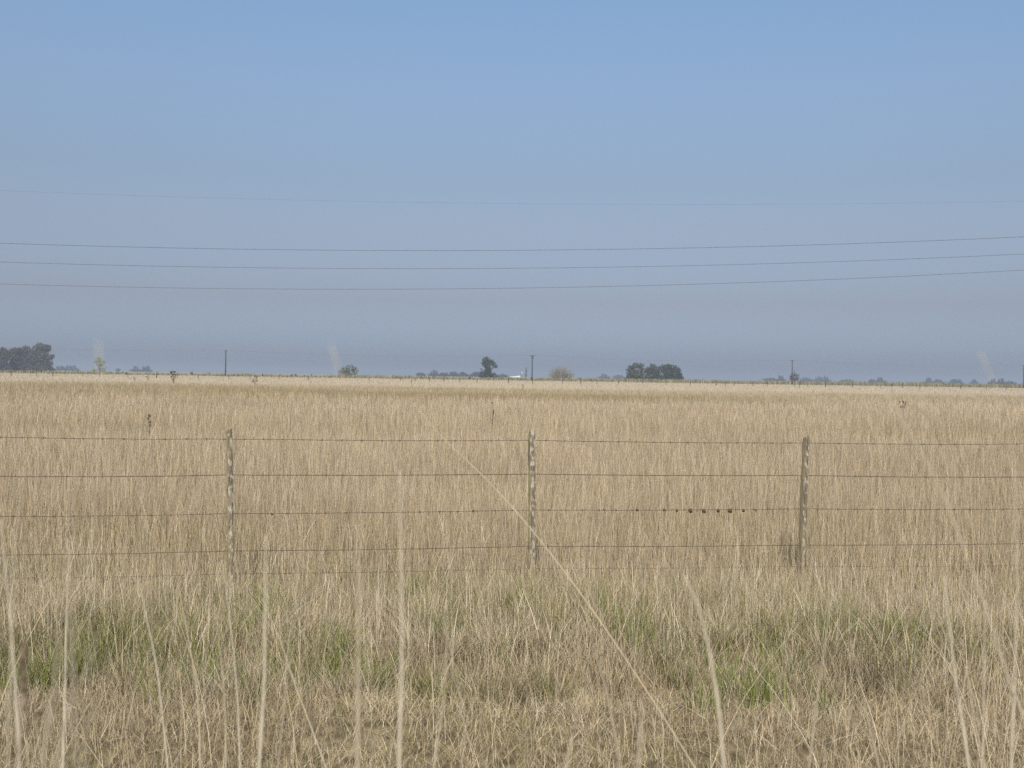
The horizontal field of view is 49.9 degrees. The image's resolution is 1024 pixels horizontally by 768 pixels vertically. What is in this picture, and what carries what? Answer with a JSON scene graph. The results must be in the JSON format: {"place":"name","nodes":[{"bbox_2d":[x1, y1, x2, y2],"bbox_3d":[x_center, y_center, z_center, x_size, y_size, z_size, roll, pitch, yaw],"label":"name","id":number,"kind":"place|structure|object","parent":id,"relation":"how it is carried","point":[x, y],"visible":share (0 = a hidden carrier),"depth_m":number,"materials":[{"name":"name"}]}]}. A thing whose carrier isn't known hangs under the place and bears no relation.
{"place":"outdoors","nodes":[
{"label":"outdoors","id":0,"kind":"place"},
{"bbox_2d":[15,370,959,385],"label":"verge scrub","id":1,"kind":"object","parent":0,"point":[396,376],"visible":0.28,"depth_m":368.56,"materials":[{"name":"green plant"}]},
{"bbox_2d":[5,237,1011,250],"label":"power line","id":2,"kind":"object","parent":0,"point":[496,250],"visible":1,"depth_m":39.96,"materials":[{"name":"metal"}]},
{"bbox_2d":[0,488,1023,723],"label":"tussock grass","id":3,"kind":"structure","parent":0,"point":[962,619],"depth_m":7.21,"materials":[{"name":"beige plant"}]},
{"bbox_2d":[0,370,1023,767],"bbox_3d":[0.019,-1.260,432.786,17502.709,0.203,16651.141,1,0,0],"label":"ground","id":4,"kind":"structure","parent":0,"point":[444,742],"depth_m":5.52,"materials":[{"name":"beige plant"}]},
{"bbox_2d":[0,346,12,370],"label":"eucalyptus tree","id":5,"kind":"object","parent":4,"relation":"on","point":[6,355],"visible":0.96,"depth_m":608.25,"materials":[{"name":"green plant"}]},
{"bbox_2d":[1,520,21,767],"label":"grass stalk","id":6,"kind":"object","parent":4,"relation":"on","point":[16,696],"depth_m":1.35,"materials":[{"name":"beige plant"}]},
{"bbox_2d":[7,475,19,767],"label":"grass stalk","id":7,"kind":"object","parent":4,"relation":"on","point":[11,641],"depth_m":1.10,"materials":[{"name":"beige plant"}]},
{"bbox_2d":[9,347,23,371],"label":"eucalyptus tree","id":8,"kind":"object","parent":4,"relation":"on","point":[16,361],"visible":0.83,"depth_m":618.84,"materials":[{"name":"green plant"}]},
{"bbox_2d":[17,592,29,767],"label":"grass stalk","id":9,"kind":"object","parent":4,"relation":"on","point":[23,685],"depth_m":0.95,"materials":[{"name":"beige plant"}]},
{"bbox_2d":[19,345,33,371],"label":"eucalyptus tree","id":10,"kind":"object","parent":4,"relation":"on","point":[25,364],"visible":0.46,"depth_m":633.31,"materials":[{"name":"green plant"}]},
{"bbox_2d":[25,342,55,371],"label":"eucalyptus tree","id":11,"kind":"object","parent":4,"relation":"on","point":[39,355],"visible":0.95,"depth_m":618.14,"materials":[{"name":"green plant"}]},
{"bbox_2d":[40,590,60,767],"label":"grass stalk","id":12,"kind":"object","parent":4,"relation":"on","point":[47,731],"depth_m":0.80,"materials":[{"name":"beige plant"}]},
{"bbox_2d":[54,365,64,370],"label":"distant tree","id":13,"kind":"object","parent":4,"relation":"on","point":[60,368],"visible":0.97,"depth_m":1499.38,"materials":[{"name":"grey plant"}]},
{"bbox_2d":[62,571,68,767],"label":"grass stalk","id":14,"kind":"object","parent":4,"relation":"on","point":[63,745],"depth_m":1.90,"materials":[{"name":"beige plant"}]},
{"bbox_2d":[62,365,77,370],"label":"distant tree","id":15,"kind":"object","parent":4,"relation":"on","point":[67,368],"visible":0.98,"depth_m":1498.21,"materials":[{"name":"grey plant"}]},
{"bbox_2d":[68,474,76,767],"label":"grass stalk","id":16,"kind":"object","parent":4,"relation":"on","point":[73,693],"depth_m":0.80,"materials":[{"name":"beige plant"}]},
{"bbox_2d":[54,650,96,767],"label":"grass stalk","id":17,"kind":"object","parent":4,"relation":"on","point":[62,734],"depth_m":1.00,"materials":[{"name":"beige plant"}]},
{"bbox_2d":[84,342,100,762],"bbox_3d":[-0.235,0.861,0.556,0.032,1.764,0.001,1,0,0],"label":"grass stalk","id":18,"kind":"object","parent":4,"relation":"on","point":[93,529],"depth_m":0.55,"materials":[{"name":"beige plant"}]},
{"bbox_2d":[91,356,106,373],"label":"tree","id":19,"kind":"object","parent":4,"relation":"on","point":[96,361],"visible":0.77,"depth_m":469.78,"materials":[{"name":"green plant"}]},
{"bbox_2d":[130,366,141,371],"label":"distant tree","id":20,"kind":"object","parent":4,"relation":"on","point":[135,369],"visible":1,"depth_m":1498.31,"materials":[{"name":"grey plant"}]},
{"bbox_2d":[139,365,153,371],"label":"distant tree","id":21,"kind":"object","parent":4,"relation":"on","point":[146,369],"visible":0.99,"depth_m":1498.47,"materials":[{"name":"grey plant"}]},
{"bbox_2d":[147,414,150,443],"bbox_3d":[-7.155,1.040,21.671,0.084,0.911,0.062,1,0,0],"label":"dead thistle","id":22,"kind":"object","parent":4,"relation":"on","point":[149,415],"visible":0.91,"depth_m":21.66,"materials":[{"name":"brown plant"}]},
{"bbox_2d":[137,571,168,767],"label":"grass stalk","id":23,"kind":"object","parent":4,"relation":"on","point":[158,683],"depth_m":2.30,"materials":[{"name":"beige plant"}]},
{"bbox_2d":[170,371,175,383],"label":"dead thistle","id":24,"kind":"object","parent":4,"relation":"on","point":[173,375],"visible":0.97,"depth_m":112.74,"materials":[{"name":"brown plant"}]},
{"bbox_2d":[178,586,200,767],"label":"grass stalk","id":25,"kind":"object","parent":4,"relation":"on","point":[196,689],"depth_m":2.40,"materials":[{"name":"beige plant"}]},
{"bbox_2d":[214,607,226,767],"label":"grass stalk","id":26,"kind":"object","parent":4,"relation":"on","point":[224,702],"depth_m":2.20,"materials":[{"name":"beige plant"}]},
{"bbox_2d":[222,562,240,767],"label":"grass stalk","id":27,"kind":"object","parent":4,"relation":"on","point":[236,682],"depth_m":2.20,"materials":[{"name":"beige plant"}]},
{"bbox_2d":[258,537,265,767],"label":"grass stalk","id":28,"kind":"object","parent":4,"relation":"on","point":[261,722],"depth_m":1.35,"materials":[{"name":"beige plant"}]},
{"bbox_2d":[277,644,288,767],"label":"grass stalk","id":29,"kind":"object","parent":4,"relation":"on","point":[283,713],"depth_m":1.60,"materials":[{"name":"beige plant"}]},
{"bbox_2d":[262,599,326,767],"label":"grass stalk","id":30,"kind":"object","parent":4,"relation":"on","point":[300,698],"depth_m":2.40,"materials":[{"name":"beige plant"}]},
{"bbox_2d":[339,364,358,375],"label":"round bush","id":31,"kind":"object","parent":4,"relation":"on","point":[344,372],"visible":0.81,"depth_m":429.56,"materials":[{"name":"green plant"}]},
{"bbox_2d":[331,345,371,762],"bbox_3d":[-0.071,0.862,0.626,0.088,1.766,0.001,1,0,0],"label":"grass stalk","id":32,"kind":"object","parent":4,"relation":"on","point":[360,538],"depth_m":0.62,"materials":[{"name":"beige plant"}]},
{"bbox_2d":[356,545,359,767],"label":"grass stalk","id":33,"kind":"object","parent":4,"relation":"on","point":[358,732],"depth_m":1.00,"materials":[{"name":"beige plant"}]},
{"bbox_2d":[398,478,402,767],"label":"grass stalk","id":34,"kind":"object","parent":4,"relation":"on","point":[400,721],"depth_m":1.15,"materials":[{"name":"beige plant"}]},
{"bbox_2d":[428,370,438,376],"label":"distant tree","id":35,"kind":"object","parent":4,"relation":"on","point":[433,374],"visible":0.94,"depth_m":1249.41,"materials":[{"name":"grey plant"}]},
{"bbox_2d":[433,624,446,767],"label":"grass stalk","id":36,"kind":"object","parent":4,"relation":"on","point":[442,705],"depth_m":1.80,"materials":[{"name":"beige plant"}]},
{"bbox_2d":[439,372,449,376],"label":"distant tree","id":37,"kind":"object","parent":4,"relation":"on","point":[442,374],"visible":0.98,"depth_m":1198.39,"materials":[{"name":"grey plant"}]},
{"bbox_2d":[447,371,458,376],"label":"distant tree","id":38,"kind":"object","parent":4,"relation":"on","point":[452,374],"visible":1,"depth_m":1198.31,"materials":[{"name":"grey plant"}]},
{"bbox_2d":[449,641,464,767],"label":"grass stalk","id":39,"kind":"object","parent":4,"relation":"on","point":[462,712],"depth_m":1.70,"materials":[{"name":"beige plant"}]},
{"bbox_2d":[457,372,468,376],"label":"distant tree","id":40,"kind":"object","parent":4,"relation":"on","point":[461,374],"visible":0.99,"depth_m":1197.76,"materials":[{"name":"grey plant"}]},
{"bbox_2d":[468,372,483,376],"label":"distant tree","id":41,"kind":"object","parent":4,"relation":"on","point":[475,374],"visible":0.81,"depth_m":1099.56,"materials":[{"name":"grey plant"}]},
{"bbox_2d":[478,356,498,378],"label":"broadleaf tree","id":42,"kind":"object","parent":4,"relation":"on","point":[486,362],"visible":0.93,"depth_m":519.44,"materials":[{"name":"green plant"}]},
{"bbox_2d":[0,370,1022,387],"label":"verge weeds","id":43,"kind":"object","parent":4,"relation":"on","point":[864,383],"visible":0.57,"depth_m":389.39,"materials":[{"name":"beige plant"}]},
{"bbox_2d":[0,373,1023,624],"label":"tall dry grass","id":44,"kind":"structure","parent":4,"relation":"on","point":[958,433],"depth_m":16.19,"materials":[{"name":"beige plant"}]},
{"bbox_2d":[0,564,1023,715],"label":"green grass","id":45,"kind":"structure","parent":4,"relation":"on","point":[765,691],"depth_m":6.73,"materials":[{"name":"plant"}]},
{"bbox_2d":[0,428,1023,583],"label":"wire fence","id":46,"kind":"object","parent":4,"relation":"on","point":[531,440],"visible":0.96,"depth_m":8.98,"materials":[{"name":"grey wood"}]},
{"bbox_2d":[11,372,1014,388],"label":"wire fence","id":47,"kind":"object","parent":4,"relation":"on","point":[532,380],"visible":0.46,"depth_m":222.64,"materials":[{"name":"grey metal"}]},
{"bbox_2d":[530,355,534,380],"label":"utility pole","id":48,"kind":"object","parent":4,"relation":"on","point":[532,367],"visible":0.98,"depth_m":370.11,"materials":[{"name":"grey wood"}]},
{"bbox_2d":[413,403,694,767],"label":"grass stalk","id":49,"kind":"object","parent":4,"relation":"on","point":[583,598],"depth_m":2.60,"materials":[{"name":"beige plant"}]},
{"bbox_2d":[548,366,574,379],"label":"bare shrub","id":50,"kind":"object","parent":4,"relation":"on","point":[558,373],"visible":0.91,"depth_m":418.60,"materials":[{"name":"beige plant"}]},
{"bbox_2d":[565,706,576,767],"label":"grass stalk","id":51,"kind":"object","parent":4,"relation":"on","point":[566,765],"depth_m":1.30,"materials":[{"name":"beige plant"}]},
{"bbox_2d":[583,563,620,767],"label":"grass stalk","id":52,"kind":"object","parent":4,"relation":"on","point":[603,682],"depth_m":1.70,"materials":[{"name":"beige plant"}]},
{"bbox_2d":[597,374,609,378],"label":"distant tree","id":53,"kind":"object","parent":4,"relation":"on","point":[605,376],"visible":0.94,"depth_m":1699.01,"materials":[{"name":"grey plant"}]},
{"bbox_2d":[613,374,623,378],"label":"distant tree","id":54,"kind":"object","parent":4,"relation":"on","point":[617,376],"visible":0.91,"depth_m":1698.56,"materials":[{"name":"grey plant"}]},
{"bbox_2d":[625,362,645,379],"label":"broadleaf tree","id":55,"kind":"object","parent":4,"relation":"on","point":[632,372],"visible":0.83,"depth_m":539.32,"materials":[{"name":"green plant"}]},
{"bbox_2d":[637,695,642,767],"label":"grass stalk","id":56,"kind":"object","parent":4,"relation":"on","point":[639,744],"depth_m":1.00,"materials":[{"name":"beige plant"}]},
{"bbox_2d":[644,363,661,379],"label":"broadleaf tree","id":57,"kind":"object","parent":4,"relation":"on","point":[650,374],"visible":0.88,"depth_m":544.33,"materials":[{"name":"green plant"}]},
{"bbox_2d":[658,364,684,379],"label":"broadleaf tree","id":58,"kind":"object","parent":4,"relation":"on","point":[664,370],"visible":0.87,"depth_m":538.80,"materials":[{"name":"green plant"}]},
{"bbox_2d":[684,576,725,767],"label":"grass stalk","id":59,"kind":"object","parent":4,"relation":"on","point":[718,711],"depth_m":1.20,"materials":[{"name":"beige plant"}]},
{"bbox_2d":[760,378,774,380],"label":"distant tree","id":60,"kind":"object","parent":4,"relation":"on","point":[770,379],"visible":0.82,"depth_m":1598.12,"materials":[{"name":"grey plant"}]},
{"bbox_2d":[775,375,786,380],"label":"distant tree","id":61,"kind":"object","parent":4,"relation":"on","point":[780,379],"visible":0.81,"depth_m":1399.34,"materials":[{"name":"grey plant"}]},
{"bbox_2d":[790,360,792,384],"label":"utility pole","id":62,"kind":"object","parent":4,"relation":"on","point":[792,373],"visible":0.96,"depth_m":402.68,"materials":[{"name":"grey wood"}]},
{"bbox_2d":[789,371,799,381],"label":"tree","id":63,"kind":"object","parent":4,"relation":"on","point":[794,376],"visible":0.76,"depth_m":519.98,"materials":[{"name":"grey plant"}]},
{"bbox_2d":[799,377,812,381],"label":"distant tree","id":64,"kind":"object","parent":4,"relation":"on","point":[806,379],"visible":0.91,"depth_m":1698.83,"materials":[{"name":"grey plant"}]},
{"bbox_2d":[808,599,830,767],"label":"grass stalk","id":65,"kind":"object","parent":4,"relation":"on","point":[811,744],"depth_m":1.70,"materials":[{"name":"beige plant"}]},
{"bbox_2d":[813,376,825,381],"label":"distant tree","id":66,"kind":"object","parent":4,"relation":"on","point":[819,379],"visible":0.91,"depth_m":1698.52,"materials":[{"name":"grey plant"}]},
{"bbox_2d":[850,641,879,767],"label":"grass stalk","id":67,"kind":"object","parent":4,"relation":"on","point":[867,717],"depth_m":1.80,"materials":[{"name":"beige plant"}]},
{"bbox_2d":[875,377,886,382],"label":"distant tree","id":68,"kind":"object","parent":4,"relation":"on","point":[880,380],"visible":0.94,"depth_m":1498.12,"materials":[{"name":"grey plant"}]},
{"bbox_2d":[933,379,944,383],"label":"distant tree","id":69,"kind":"object","parent":4,"relation":"on","point":[939,381],"visible":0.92,"depth_m":1547.86,"materials":[{"name":"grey plant"}]},
{"bbox_2d":[885,392,1023,721],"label":"grass stalk","id":70,"kind":"object","parent":4,"relation":"on","point":[1011,688],"depth_m":1.15,"materials":[{"name":"beige plant"}]},
{"bbox_2d":[945,379,964,383],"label":"distant tree","id":71,"kind":"object","parent":4,"relation":"on","point":[955,381],"visible":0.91,"depth_m":1499.54,"materials":[{"name":"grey plant"}]},
{"bbox_2d":[944,576,969,767],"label":"grass stalk","id":72,"kind":"object","parent":4,"relation":"on","point":[964,736],"depth_m":1.50,"materials":[{"name":"beige plant"}]},
{"bbox_2d":[962,641,985,767],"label":"grass stalk","id":73,"kind":"object","parent":4,"relation":"on","point":[973,715],"depth_m":1.60,"materials":[{"name":"beige plant"}]},
{"bbox_2d":[982,608,984,767],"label":"grass stalk","id":74,"kind":"object","parent":4,"relation":"on","point":[983,692],"depth_m":1.70,"materials":[{"name":"beige plant"}]},
{"bbox_2d":[988,378,996,383],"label":"distant tree","id":75,"kind":"object","parent":4,"relation":"on","point":[990,381],"visible":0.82,"depth_m":1099.78,"materials":[{"name":"plant"}]},
{"bbox_2d":[996,378,1006,384],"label":"distant tree","id":76,"kind":"object","parent":4,"relation":"on","point":[1001,382],"visible":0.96,"depth_m":1099.05,"materials":[{"name":"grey plant"}]},
{"bbox_2d":[980,352,1023,493],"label":"grass stalk","id":77,"kind":"object","parent":4,"relation":"on","point":[1000,412],"depth_m":0.75,"materials":[{"name":"beige plant"}]},
{"bbox_2d":[1010,473,1017,767],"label":"grass stalk","id":78,"kind":"object","parent":4,"relation":"on","point":[1012,728],"depth_m":1.30,"materials":[{"name":"beige plant"}]},
{"bbox_2d":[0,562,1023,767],"bbox_3d":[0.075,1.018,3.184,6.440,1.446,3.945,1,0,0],"label":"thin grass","id":79,"kind":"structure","parent":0,"point":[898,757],"depth_m":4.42,"materials":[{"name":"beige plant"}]},
{"bbox_2d":[0,0,1023,383],"label":"sky","id":80,"kind":"structure","parent":0,"point":[594,120],"materials":[{"name":"blue"}]},
{"bbox_2d":[11,254,1016,268],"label":"power line","id":81,"kind":"object","parent":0,"point":[494,268],"visible":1,"depth_m":39.97,"materials":[{"name":"metal"}]},
{"bbox_2d":[13,270,1016,288],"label":"power line","id":82,"kind":"object","parent":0,"point":[546,287],"visible":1,"depth_m":39.97,"materials":[{"name":"metal"}]}
]}

